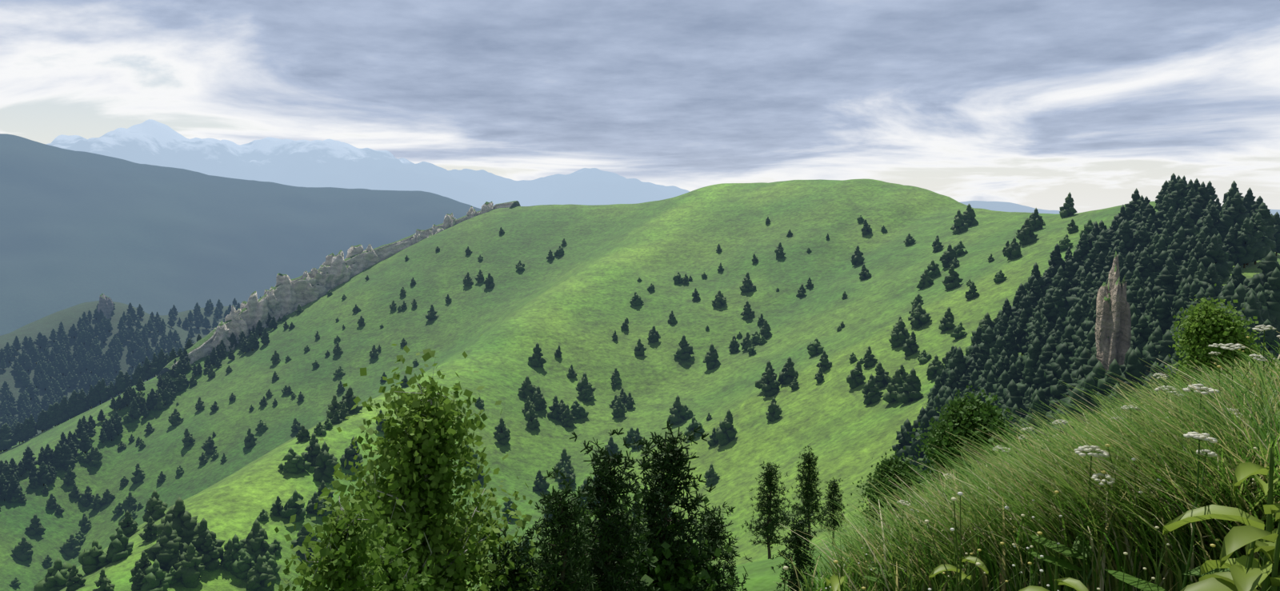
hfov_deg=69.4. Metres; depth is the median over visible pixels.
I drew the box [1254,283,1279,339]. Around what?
pine tree
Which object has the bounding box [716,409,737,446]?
conifer tree
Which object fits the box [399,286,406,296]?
conifer tree
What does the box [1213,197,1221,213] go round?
pine tree
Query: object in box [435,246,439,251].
conifer tree
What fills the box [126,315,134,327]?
pine tree
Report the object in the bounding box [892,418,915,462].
pine tree
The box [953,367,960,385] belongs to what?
pine tree
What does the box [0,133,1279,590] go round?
terrain ground
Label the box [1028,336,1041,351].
pine tree
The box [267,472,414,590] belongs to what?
birch tree
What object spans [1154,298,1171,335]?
pine tree
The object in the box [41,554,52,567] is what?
conifer tree
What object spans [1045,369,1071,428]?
pine tree
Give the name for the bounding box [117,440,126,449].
conifer tree
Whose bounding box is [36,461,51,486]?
pine tree
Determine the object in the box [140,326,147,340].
pine tree
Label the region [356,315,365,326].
conifer tree
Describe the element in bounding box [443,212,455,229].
crag rock
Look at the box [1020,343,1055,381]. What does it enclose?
pine tree
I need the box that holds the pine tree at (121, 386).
[114,370,127,391]
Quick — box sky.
[0,0,1279,213]
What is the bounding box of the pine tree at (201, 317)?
[199,312,203,322]
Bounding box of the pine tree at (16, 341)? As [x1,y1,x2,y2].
[12,335,22,350]
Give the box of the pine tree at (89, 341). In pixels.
[85,332,93,346]
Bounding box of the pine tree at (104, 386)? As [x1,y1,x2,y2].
[98,378,110,399]
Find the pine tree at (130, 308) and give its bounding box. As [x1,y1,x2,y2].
[126,302,135,314]
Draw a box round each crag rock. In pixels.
[210,320,235,351]
[224,305,248,342]
[240,291,270,328]
[264,286,281,313]
[274,272,296,315]
[292,271,326,303]
[310,264,334,287]
[321,249,351,288]
[344,244,363,277]
[363,244,380,263]
[411,228,423,244]
[427,224,443,237]
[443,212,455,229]
[466,205,476,219]
[478,201,493,215]
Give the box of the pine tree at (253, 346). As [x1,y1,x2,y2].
[246,333,259,350]
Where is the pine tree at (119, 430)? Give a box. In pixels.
[115,416,123,434]
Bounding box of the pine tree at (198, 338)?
[194,333,201,343]
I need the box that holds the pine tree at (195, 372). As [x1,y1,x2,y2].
[192,363,199,376]
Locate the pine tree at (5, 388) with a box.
[0,380,10,395]
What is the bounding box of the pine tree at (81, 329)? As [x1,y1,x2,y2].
[76,324,85,336]
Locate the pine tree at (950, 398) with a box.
[931,396,952,431]
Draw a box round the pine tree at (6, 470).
[0,463,14,483]
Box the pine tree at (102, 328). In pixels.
[100,322,106,332]
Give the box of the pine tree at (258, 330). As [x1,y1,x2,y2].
[254,319,263,336]
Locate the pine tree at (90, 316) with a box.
[86,309,92,320]
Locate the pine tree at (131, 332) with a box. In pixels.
[128,325,135,339]
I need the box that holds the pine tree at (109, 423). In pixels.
[104,418,115,434]
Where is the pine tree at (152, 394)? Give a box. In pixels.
[146,388,157,405]
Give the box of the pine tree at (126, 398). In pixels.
[121,388,130,404]
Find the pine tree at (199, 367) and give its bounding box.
[196,362,202,373]
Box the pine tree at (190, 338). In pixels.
[184,332,194,343]
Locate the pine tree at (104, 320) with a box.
[101,316,107,326]
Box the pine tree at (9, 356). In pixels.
[5,350,12,361]
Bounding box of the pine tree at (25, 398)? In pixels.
[18,392,30,407]
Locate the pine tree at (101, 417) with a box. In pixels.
[96,408,105,422]
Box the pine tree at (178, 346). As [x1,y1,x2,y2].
[174,341,182,350]
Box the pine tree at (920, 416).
[912,406,925,434]
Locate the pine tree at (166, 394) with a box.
[161,388,171,404]
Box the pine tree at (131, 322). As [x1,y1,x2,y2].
[128,319,135,327]
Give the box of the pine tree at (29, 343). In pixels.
[25,336,32,349]
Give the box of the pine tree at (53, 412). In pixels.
[47,404,59,425]
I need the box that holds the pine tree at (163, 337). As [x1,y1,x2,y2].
[159,331,167,342]
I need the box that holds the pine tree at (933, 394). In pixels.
[924,386,936,409]
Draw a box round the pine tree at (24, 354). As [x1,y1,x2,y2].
[18,348,27,363]
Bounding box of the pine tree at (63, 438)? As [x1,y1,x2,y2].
[58,431,67,447]
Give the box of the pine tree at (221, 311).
[219,306,223,314]
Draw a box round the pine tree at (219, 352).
[216,344,222,359]
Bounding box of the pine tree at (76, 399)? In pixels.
[66,389,85,416]
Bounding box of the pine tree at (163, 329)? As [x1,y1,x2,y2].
[160,324,165,332]
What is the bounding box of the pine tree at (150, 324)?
[146,319,154,332]
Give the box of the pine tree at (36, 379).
[32,376,39,387]
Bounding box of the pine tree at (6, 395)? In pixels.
[1,390,11,401]
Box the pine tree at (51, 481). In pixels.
[48,464,56,483]
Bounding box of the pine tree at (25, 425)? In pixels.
[21,417,31,438]
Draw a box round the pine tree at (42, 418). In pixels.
[36,408,48,431]
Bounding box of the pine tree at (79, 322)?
[76,316,82,328]
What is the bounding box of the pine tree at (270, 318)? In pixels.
[265,312,271,326]
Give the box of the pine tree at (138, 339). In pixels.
[133,331,142,345]
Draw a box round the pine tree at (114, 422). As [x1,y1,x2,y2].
[112,419,117,435]
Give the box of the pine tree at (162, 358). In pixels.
[157,348,165,371]
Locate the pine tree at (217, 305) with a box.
[216,299,223,309]
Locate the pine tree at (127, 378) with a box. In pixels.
[124,371,133,388]
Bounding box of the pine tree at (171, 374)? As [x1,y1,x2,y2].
[168,364,175,377]
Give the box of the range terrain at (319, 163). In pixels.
[45,119,1279,215]
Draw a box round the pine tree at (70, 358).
[66,350,73,363]
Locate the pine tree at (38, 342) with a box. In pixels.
[33,332,43,347]
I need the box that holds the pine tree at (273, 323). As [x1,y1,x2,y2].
[268,316,277,328]
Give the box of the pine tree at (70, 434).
[67,430,72,444]
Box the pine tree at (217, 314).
[213,308,219,316]
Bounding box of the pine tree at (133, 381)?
[131,370,143,385]
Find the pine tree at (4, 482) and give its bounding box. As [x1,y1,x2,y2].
[0,473,10,495]
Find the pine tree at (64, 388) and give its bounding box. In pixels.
[61,383,67,392]
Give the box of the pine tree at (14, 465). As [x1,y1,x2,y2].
[9,457,20,477]
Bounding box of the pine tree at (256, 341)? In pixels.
[252,332,259,347]
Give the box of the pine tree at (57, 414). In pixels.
[54,402,66,424]
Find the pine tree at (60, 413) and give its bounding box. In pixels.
[56,396,67,416]
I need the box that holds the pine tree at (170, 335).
[166,328,173,339]
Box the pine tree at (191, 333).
[188,325,195,339]
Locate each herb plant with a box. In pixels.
[824,563,843,590]
[928,545,988,590]
[1018,561,1087,590]
[1162,448,1279,590]
[1180,509,1279,590]
[1199,540,1279,590]
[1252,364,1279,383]
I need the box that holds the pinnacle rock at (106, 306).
[97,292,113,319]
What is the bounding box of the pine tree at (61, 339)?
[58,333,65,343]
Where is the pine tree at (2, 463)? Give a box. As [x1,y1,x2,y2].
[0,460,3,475]
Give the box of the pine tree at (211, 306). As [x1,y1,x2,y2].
[208,298,213,311]
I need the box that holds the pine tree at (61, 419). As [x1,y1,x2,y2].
[55,401,68,422]
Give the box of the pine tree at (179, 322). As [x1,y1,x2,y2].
[176,316,181,325]
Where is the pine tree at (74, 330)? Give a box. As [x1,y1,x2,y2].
[68,323,78,336]
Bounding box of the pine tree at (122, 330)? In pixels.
[117,326,125,334]
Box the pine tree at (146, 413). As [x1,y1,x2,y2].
[141,404,149,416]
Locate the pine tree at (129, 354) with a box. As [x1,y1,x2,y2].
[126,348,131,357]
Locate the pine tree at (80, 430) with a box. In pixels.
[75,418,86,439]
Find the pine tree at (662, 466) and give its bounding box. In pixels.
[624,420,738,590]
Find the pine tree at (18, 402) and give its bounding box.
[16,392,23,408]
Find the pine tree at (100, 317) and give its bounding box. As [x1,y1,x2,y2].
[97,309,103,320]
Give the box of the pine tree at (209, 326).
[205,319,211,328]
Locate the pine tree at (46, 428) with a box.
[43,410,47,430]
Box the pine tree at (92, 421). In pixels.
[87,415,97,428]
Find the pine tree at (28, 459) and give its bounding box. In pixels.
[21,445,38,471]
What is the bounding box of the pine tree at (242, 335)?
[237,331,247,347]
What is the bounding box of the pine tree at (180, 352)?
[176,348,182,357]
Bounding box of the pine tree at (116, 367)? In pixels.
[112,360,121,372]
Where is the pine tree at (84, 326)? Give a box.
[81,320,87,330]
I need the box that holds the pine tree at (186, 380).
[183,374,189,385]
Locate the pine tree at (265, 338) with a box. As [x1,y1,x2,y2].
[260,327,269,344]
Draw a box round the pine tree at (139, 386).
[135,376,145,391]
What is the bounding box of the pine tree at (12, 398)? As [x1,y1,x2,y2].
[8,394,17,407]
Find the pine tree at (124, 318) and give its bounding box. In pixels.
[122,311,127,322]
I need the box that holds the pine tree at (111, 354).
[108,346,115,361]
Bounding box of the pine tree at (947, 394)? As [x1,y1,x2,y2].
[933,386,954,423]
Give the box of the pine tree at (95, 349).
[93,343,100,355]
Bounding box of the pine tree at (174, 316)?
[170,311,176,319]
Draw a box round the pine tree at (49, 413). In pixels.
[45,404,56,426]
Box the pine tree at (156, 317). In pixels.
[152,311,161,322]
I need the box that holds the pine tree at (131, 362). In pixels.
[128,353,135,367]
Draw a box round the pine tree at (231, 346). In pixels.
[228,337,234,349]
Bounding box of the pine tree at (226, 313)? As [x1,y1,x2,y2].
[223,309,229,317]
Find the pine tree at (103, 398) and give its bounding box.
[100,392,107,403]
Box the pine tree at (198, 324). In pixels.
[192,316,202,328]
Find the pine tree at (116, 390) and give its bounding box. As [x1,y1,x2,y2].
[113,381,123,394]
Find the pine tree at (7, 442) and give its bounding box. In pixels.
[3,422,12,450]
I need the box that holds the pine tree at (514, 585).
[476,527,543,590]
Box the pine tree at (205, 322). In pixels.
[201,316,208,329]
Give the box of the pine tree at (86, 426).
[82,419,88,431]
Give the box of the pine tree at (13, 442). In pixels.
[3,423,15,450]
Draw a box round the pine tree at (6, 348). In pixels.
[3,341,13,355]
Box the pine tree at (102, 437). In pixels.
[98,428,107,441]
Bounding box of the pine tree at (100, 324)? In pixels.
[98,320,104,330]
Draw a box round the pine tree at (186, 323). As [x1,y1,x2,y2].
[181,316,189,328]
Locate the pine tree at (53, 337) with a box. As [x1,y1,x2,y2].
[48,328,57,342]
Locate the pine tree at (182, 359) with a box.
[175,352,187,370]
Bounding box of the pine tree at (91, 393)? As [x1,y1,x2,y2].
[87,384,94,407]
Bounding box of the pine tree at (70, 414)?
[66,394,75,416]
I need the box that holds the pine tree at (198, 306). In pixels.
[192,302,201,314]
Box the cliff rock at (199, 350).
[156,200,520,377]
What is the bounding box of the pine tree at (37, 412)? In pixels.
[33,409,39,420]
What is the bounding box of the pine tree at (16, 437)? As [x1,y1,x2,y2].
[10,422,24,444]
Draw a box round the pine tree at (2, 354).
[0,348,7,360]
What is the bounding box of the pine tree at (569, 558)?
[516,467,600,590]
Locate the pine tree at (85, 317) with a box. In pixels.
[81,311,88,324]
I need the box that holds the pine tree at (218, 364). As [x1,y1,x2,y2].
[215,357,222,367]
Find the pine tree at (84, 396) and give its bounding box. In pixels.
[76,388,90,411]
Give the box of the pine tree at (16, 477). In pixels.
[13,473,21,487]
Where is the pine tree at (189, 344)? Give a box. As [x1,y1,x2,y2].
[184,338,194,350]
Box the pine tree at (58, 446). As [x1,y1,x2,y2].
[52,442,63,465]
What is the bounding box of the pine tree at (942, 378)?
[939,368,947,385]
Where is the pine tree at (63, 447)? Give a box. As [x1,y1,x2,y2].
[60,443,65,456]
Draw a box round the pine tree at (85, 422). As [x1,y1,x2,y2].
[81,415,88,427]
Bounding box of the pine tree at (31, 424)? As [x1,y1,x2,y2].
[25,414,37,435]
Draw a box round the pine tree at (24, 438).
[17,425,27,442]
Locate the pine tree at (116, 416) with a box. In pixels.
[112,412,123,426]
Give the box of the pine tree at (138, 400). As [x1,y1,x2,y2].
[135,396,143,410]
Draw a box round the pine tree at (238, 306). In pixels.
[235,302,239,310]
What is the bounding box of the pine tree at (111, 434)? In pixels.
[105,423,116,440]
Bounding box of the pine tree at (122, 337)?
[116,330,126,344]
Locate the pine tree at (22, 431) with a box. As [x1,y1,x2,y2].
[18,423,28,442]
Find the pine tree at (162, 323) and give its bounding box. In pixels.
[160,318,166,328]
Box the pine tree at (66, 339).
[64,335,70,344]
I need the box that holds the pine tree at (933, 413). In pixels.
[926,385,945,423]
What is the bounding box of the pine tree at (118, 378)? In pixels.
[115,370,129,393]
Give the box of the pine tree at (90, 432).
[86,423,96,439]
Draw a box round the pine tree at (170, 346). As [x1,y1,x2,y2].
[166,338,174,351]
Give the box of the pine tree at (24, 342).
[21,336,28,346]
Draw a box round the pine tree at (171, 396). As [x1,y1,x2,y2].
[168,388,173,400]
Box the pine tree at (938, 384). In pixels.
[926,376,943,397]
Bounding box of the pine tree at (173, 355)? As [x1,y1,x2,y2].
[166,348,177,363]
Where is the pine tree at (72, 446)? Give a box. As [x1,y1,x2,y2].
[68,440,79,458]
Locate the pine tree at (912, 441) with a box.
[904,429,919,464]
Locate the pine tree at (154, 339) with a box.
[151,334,156,343]
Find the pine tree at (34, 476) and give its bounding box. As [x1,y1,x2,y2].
[28,462,39,483]
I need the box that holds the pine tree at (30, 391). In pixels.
[23,382,37,399]
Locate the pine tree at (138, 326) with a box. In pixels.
[135,318,143,329]
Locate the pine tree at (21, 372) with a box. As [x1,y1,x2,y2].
[15,365,25,381]
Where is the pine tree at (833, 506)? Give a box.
[818,477,849,546]
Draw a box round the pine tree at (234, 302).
[232,297,237,306]
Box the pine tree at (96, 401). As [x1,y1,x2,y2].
[92,385,100,403]
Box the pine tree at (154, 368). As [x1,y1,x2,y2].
[149,352,159,377]
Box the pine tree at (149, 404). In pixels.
[144,394,154,409]
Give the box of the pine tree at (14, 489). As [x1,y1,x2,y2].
[7,475,21,498]
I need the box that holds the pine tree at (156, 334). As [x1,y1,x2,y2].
[151,328,158,339]
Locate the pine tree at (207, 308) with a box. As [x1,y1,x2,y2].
[204,300,211,312]
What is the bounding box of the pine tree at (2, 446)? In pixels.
[0,424,7,451]
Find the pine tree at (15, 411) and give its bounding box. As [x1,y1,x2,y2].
[11,403,18,415]
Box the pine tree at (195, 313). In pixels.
[193,307,198,316]
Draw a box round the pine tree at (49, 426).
[41,411,52,429]
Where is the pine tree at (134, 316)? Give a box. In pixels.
[129,308,139,321]
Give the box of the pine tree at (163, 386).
[160,378,167,391]
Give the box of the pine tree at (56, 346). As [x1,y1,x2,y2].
[52,340,60,354]
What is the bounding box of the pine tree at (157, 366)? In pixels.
[150,360,159,375]
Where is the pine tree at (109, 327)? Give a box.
[105,318,112,331]
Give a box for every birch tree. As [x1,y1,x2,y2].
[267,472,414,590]
[289,333,563,590]
[355,523,444,590]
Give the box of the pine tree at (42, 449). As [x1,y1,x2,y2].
[36,446,43,459]
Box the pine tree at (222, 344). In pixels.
[218,340,227,352]
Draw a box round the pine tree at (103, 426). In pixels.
[100,421,107,431]
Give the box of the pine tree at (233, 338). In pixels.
[228,332,238,347]
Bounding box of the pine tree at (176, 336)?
[171,329,180,342]
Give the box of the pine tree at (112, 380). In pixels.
[107,372,115,385]
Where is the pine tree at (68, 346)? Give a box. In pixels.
[66,342,71,351]
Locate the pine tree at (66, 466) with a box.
[63,457,75,471]
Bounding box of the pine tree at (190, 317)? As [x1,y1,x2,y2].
[187,310,194,322]
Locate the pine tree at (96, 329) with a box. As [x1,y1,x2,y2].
[93,323,100,335]
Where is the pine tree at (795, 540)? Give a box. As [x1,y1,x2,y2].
[770,506,823,590]
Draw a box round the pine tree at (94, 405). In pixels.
[85,393,98,408]
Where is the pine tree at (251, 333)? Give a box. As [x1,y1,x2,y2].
[246,331,253,347]
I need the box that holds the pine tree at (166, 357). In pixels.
[163,352,169,367]
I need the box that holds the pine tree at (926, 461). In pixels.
[920,420,946,470]
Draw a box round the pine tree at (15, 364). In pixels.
[11,358,19,370]
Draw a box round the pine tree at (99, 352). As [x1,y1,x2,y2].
[95,343,102,355]
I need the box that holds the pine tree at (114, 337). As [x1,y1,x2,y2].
[112,333,117,340]
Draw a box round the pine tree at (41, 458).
[37,451,46,466]
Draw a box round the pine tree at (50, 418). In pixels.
[48,404,53,427]
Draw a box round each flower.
[783,566,788,590]
[833,560,865,590]
[857,553,871,590]
[861,547,875,588]
[863,500,919,584]
[865,554,883,590]
[924,497,980,590]
[932,572,944,590]
[948,552,985,590]
[950,492,1008,587]
[968,548,1007,590]
[991,518,1021,576]
[992,445,1010,470]
[1000,532,1042,586]
[1004,526,1040,590]
[1012,514,1033,590]
[1012,555,1049,589]
[1013,545,1029,587]
[1018,427,1033,447]
[1025,445,1115,587]
[1032,515,1062,590]
[1040,569,1059,590]
[1052,420,1068,452]
[1054,444,1119,590]
[1096,552,1155,590]
[1104,432,1261,590]
[1109,405,1141,439]
[1129,457,1160,590]
[1143,526,1169,590]
[1152,372,1167,399]
[1154,385,1187,410]
[1182,384,1243,432]
[1208,343,1227,375]
[1210,544,1219,571]
[1213,336,1254,378]
[1215,539,1248,568]
[1216,365,1256,417]
[1220,343,1266,387]
[1248,447,1257,497]
[1252,324,1279,375]
[1257,539,1271,590]
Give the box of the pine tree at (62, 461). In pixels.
[60,444,75,464]
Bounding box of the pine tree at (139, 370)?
[134,363,148,382]
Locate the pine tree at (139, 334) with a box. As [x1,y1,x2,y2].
[132,328,143,339]
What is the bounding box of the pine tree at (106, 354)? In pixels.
[104,350,112,362]
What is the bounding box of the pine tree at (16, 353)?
[12,346,19,356]
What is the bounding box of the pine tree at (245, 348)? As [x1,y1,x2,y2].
[240,340,249,352]
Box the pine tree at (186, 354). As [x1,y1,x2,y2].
[182,348,190,362]
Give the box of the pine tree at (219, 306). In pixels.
[216,300,222,309]
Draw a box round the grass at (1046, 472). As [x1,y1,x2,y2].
[774,331,1279,590]
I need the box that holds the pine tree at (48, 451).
[43,443,53,464]
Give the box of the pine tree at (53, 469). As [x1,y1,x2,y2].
[47,461,57,475]
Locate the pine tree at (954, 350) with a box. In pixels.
[944,345,957,378]
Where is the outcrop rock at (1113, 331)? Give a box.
[1095,251,1131,372]
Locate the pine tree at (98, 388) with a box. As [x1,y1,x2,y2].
[90,380,109,404]
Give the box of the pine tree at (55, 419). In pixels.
[51,403,58,426]
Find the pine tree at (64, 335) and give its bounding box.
[59,330,68,343]
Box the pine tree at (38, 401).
[36,396,42,409]
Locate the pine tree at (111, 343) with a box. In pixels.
[108,338,114,348]
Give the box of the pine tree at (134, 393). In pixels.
[128,387,136,404]
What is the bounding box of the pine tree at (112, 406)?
[108,397,115,411]
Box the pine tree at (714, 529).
[685,501,752,590]
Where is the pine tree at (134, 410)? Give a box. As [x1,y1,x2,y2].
[128,396,141,419]
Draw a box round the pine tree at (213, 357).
[208,346,219,364]
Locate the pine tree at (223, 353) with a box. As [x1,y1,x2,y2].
[220,344,227,358]
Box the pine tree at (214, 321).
[212,317,216,327]
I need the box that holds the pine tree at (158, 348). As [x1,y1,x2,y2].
[153,343,161,352]
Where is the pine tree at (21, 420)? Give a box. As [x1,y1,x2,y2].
[19,416,23,423]
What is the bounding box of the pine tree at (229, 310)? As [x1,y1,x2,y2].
[227,304,231,313]
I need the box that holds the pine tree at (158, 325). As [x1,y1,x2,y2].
[153,318,161,332]
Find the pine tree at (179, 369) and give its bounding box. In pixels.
[174,359,185,377]
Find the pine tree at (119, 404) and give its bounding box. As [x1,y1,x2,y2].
[114,394,125,410]
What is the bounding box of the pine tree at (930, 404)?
[924,398,933,426]
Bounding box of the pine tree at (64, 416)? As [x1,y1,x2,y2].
[59,396,69,419]
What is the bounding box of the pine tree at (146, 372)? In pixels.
[140,356,154,380]
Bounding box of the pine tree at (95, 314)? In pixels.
[92,308,98,319]
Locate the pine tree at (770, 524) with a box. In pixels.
[740,460,795,559]
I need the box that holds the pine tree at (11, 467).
[8,463,17,475]
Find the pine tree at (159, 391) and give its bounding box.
[156,387,165,404]
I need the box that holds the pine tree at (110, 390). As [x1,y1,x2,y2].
[108,381,117,398]
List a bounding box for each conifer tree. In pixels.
[9,576,21,587]
[11,536,33,561]
[17,491,26,503]
[25,514,44,535]
[28,480,38,488]
[33,556,71,590]
[40,484,48,494]
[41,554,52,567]
[45,492,58,509]
[55,504,64,515]
[59,533,80,557]
[62,465,76,485]
[65,564,86,590]
[68,483,81,498]
[75,530,86,542]
[78,485,94,507]
[78,512,91,532]
[78,538,110,575]
[79,452,87,463]
[84,446,101,464]
[88,446,103,467]
[89,492,104,510]
[92,568,115,590]
[99,488,115,503]
[106,527,133,563]
[112,501,123,515]
[115,510,139,537]
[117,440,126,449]
[120,475,128,486]
[120,491,137,512]
[123,412,131,423]
[128,433,135,442]
[129,510,137,519]
[130,462,145,483]
[130,550,151,577]
[131,568,146,590]
[135,392,146,408]
[135,436,140,445]
[137,502,143,508]
[138,441,146,448]
[138,516,157,542]
[140,559,171,590]
[142,489,167,522]
[144,421,154,435]
[144,520,187,570]
[153,393,167,410]
[156,471,166,483]
[156,496,199,545]
[157,550,181,571]
[164,566,180,584]
[168,408,183,426]
[173,373,187,391]
[174,543,204,587]
[176,465,183,475]
[181,428,195,447]
[185,361,192,370]
[188,373,197,386]
[191,517,225,563]
[195,396,205,411]
[198,451,207,464]
[200,436,217,454]
[200,532,223,570]
[204,365,208,374]
[206,364,215,378]
[210,400,219,411]
[211,451,219,459]
[220,452,227,462]
[220,534,255,567]
[220,539,236,571]
[225,364,232,373]
[228,392,235,401]
[229,549,255,579]
[240,519,275,563]
[244,428,257,448]
[245,554,276,590]
[248,404,254,411]
[255,419,268,432]
[256,508,269,521]
[259,396,267,406]
[262,551,281,574]
[265,388,273,397]
[270,349,279,364]
[270,495,283,516]
[271,538,282,555]
[272,371,279,381]
[272,398,277,406]
[277,447,311,474]
[279,489,305,521]
[281,315,287,321]
[281,384,288,394]
[282,321,288,329]
[285,355,291,361]
[285,384,292,394]
[288,321,295,329]
[290,392,295,398]
[290,417,302,432]
[291,524,309,552]
[295,304,303,314]
[296,391,304,402]
[296,425,311,442]
[300,432,320,466]
[300,532,321,561]
[304,344,310,351]
[305,491,326,515]
[312,360,319,368]
[312,441,338,483]
[313,421,326,435]
[314,330,319,339]
[316,480,334,502]
[322,417,333,429]
[322,504,335,516]
[324,349,330,356]
[326,393,341,419]
[327,289,333,295]
[330,408,342,423]
[332,342,343,355]
[332,365,345,376]
[333,335,340,342]
[336,380,344,393]
[337,401,349,419]
[339,385,363,414]
[340,436,363,470]
[352,304,359,312]
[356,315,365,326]
[368,344,379,359]
[376,344,381,351]
[376,409,386,431]
[380,372,387,382]
[389,300,396,310]
[397,305,402,311]
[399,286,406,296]
[400,300,407,309]
[400,337,407,347]
[400,375,408,387]
[409,276,415,285]
[411,298,417,307]
[412,358,419,366]
[424,304,438,320]
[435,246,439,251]
[444,293,451,303]
[463,272,473,286]
[464,246,472,255]
[464,444,477,463]
[472,464,484,483]
[474,269,484,283]
[474,396,484,407]
[477,254,483,260]
[484,272,494,288]
[492,416,511,444]
[498,226,504,234]
[501,496,517,519]
[515,260,524,271]
[517,375,536,400]
[518,379,532,395]
[520,535,530,557]
[521,396,535,415]
[524,404,539,429]
[527,357,541,367]
[528,342,546,367]
[532,385,547,411]
[532,469,549,491]
[540,404,547,410]
[544,502,555,521]
[546,249,555,261]
[546,395,562,419]
[553,245,563,255]
[553,448,574,473]
[554,345,562,357]
[556,402,570,421]
[557,460,565,477]
[557,464,575,487]
[560,238,567,246]
[560,404,576,427]
[566,364,577,378]
[569,400,588,419]
[575,372,595,400]
[576,478,598,510]
[580,388,594,401]
[604,436,619,456]
[604,444,620,454]
[608,394,622,408]
[610,368,621,381]
[611,330,617,340]
[611,375,621,384]
[611,380,616,388]
[611,396,627,418]
[617,388,624,401]
[620,319,628,331]
[620,391,627,404]
[624,392,635,409]
[624,426,635,443]
[629,291,643,306]
[630,427,643,449]
[633,338,647,355]
[647,283,654,291]
[647,325,660,343]
[667,310,675,323]
[667,395,686,425]
[669,316,677,323]
[672,272,683,283]
[673,348,685,359]
[676,334,694,359]
[681,404,695,419]
[682,273,688,284]
[684,416,704,438]
[691,287,700,301]
[701,272,707,279]
[702,343,720,370]
[704,463,719,486]
[705,412,712,420]
[707,427,718,446]
[712,289,726,308]
[715,243,722,252]
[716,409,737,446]
[717,263,723,271]
[729,336,739,353]
[736,331,742,338]
[739,272,755,292]
[740,300,755,319]
[740,331,755,351]
[747,344,755,355]
[750,330,760,344]
[752,253,758,263]
[755,360,781,389]
[756,313,764,325]
[758,336,767,344]
[759,320,772,339]
[760,368,779,396]
[765,216,770,224]
[765,397,782,422]
[774,241,785,258]
[777,364,785,382]
[778,356,798,384]
[786,229,792,236]
[789,377,799,390]
[796,284,806,297]
[805,277,813,289]
[806,337,823,356]
[814,367,823,383]
[816,350,831,371]
[836,325,841,331]
[840,321,844,327]
[841,291,847,299]
[846,360,865,388]
[848,352,857,363]
[850,244,864,266]
[856,215,864,223]
[859,264,871,279]
[860,219,871,235]
[861,373,883,405]
[863,345,878,367]
[873,361,891,388]
[880,224,887,232]
[882,368,905,403]
[888,319,911,347]
[892,316,905,327]
[896,368,923,403]
[898,364,908,381]
[902,331,919,356]
[904,232,915,246]
[908,300,922,316]
[908,303,931,328]
[911,293,923,305]
[916,269,934,288]
[917,348,931,363]
[924,259,940,278]
[925,354,945,379]
[932,235,943,252]
[938,306,954,331]
[939,244,959,267]
[941,264,963,290]
[941,345,954,367]
[949,208,967,235]
[949,257,959,268]
[950,321,967,339]
[953,240,967,255]
[962,203,978,227]
[963,343,973,356]
[965,281,979,299]
[966,279,972,286]
[971,312,995,336]
[987,253,994,262]
[992,309,1001,323]
[993,269,1007,283]
[1001,240,1010,255]
[1004,236,1022,260]
[1015,218,1038,245]
[1028,208,1045,231]
[1058,233,1073,251]
[1059,192,1077,217]
[1066,218,1078,233]
[1079,218,1094,238]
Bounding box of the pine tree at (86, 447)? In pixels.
[76,431,92,452]
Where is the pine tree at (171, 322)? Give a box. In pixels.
[167,315,175,327]
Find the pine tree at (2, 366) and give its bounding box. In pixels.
[0,358,6,370]
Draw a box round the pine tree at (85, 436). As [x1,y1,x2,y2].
[80,431,92,451]
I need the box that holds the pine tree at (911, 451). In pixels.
[904,413,932,485]
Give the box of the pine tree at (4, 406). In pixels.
[0,401,7,414]
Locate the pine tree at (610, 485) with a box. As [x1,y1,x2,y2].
[552,428,659,590]
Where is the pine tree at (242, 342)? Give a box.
[239,337,246,348]
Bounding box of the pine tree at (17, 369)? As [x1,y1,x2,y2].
[13,364,19,375]
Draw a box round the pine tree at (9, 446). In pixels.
[4,430,12,448]
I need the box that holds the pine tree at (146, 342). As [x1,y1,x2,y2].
[143,334,151,350]
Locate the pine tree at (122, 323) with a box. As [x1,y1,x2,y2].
[117,316,126,330]
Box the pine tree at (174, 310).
[171,304,178,315]
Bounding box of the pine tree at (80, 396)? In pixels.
[75,392,89,411]
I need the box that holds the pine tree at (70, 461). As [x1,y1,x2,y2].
[61,444,75,467]
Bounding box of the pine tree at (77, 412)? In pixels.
[70,392,80,417]
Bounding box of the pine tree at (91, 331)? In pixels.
[87,324,96,339]
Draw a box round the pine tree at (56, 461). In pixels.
[50,447,63,468]
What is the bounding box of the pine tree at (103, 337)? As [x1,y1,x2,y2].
[99,330,107,342]
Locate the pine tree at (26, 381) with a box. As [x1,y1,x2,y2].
[20,372,32,387]
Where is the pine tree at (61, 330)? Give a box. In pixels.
[56,324,65,335]
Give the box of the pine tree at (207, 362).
[204,355,211,367]
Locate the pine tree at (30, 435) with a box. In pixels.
[28,426,38,438]
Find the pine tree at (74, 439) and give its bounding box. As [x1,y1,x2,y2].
[72,432,78,444]
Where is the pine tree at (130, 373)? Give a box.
[128,370,131,379]
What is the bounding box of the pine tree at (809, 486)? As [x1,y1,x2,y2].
[784,445,830,551]
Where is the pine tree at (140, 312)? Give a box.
[136,303,144,318]
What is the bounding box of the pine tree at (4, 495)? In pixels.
[0,484,8,500]
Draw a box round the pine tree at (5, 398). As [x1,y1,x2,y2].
[0,396,7,407]
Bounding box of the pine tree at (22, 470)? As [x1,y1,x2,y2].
[17,460,26,476]
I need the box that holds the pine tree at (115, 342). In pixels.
[112,338,120,351]
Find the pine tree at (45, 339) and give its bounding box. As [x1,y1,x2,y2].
[40,335,51,349]
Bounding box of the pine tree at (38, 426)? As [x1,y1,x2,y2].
[35,412,44,431]
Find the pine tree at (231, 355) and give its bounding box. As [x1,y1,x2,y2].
[228,348,235,360]
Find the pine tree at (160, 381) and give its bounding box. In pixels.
[157,376,163,388]

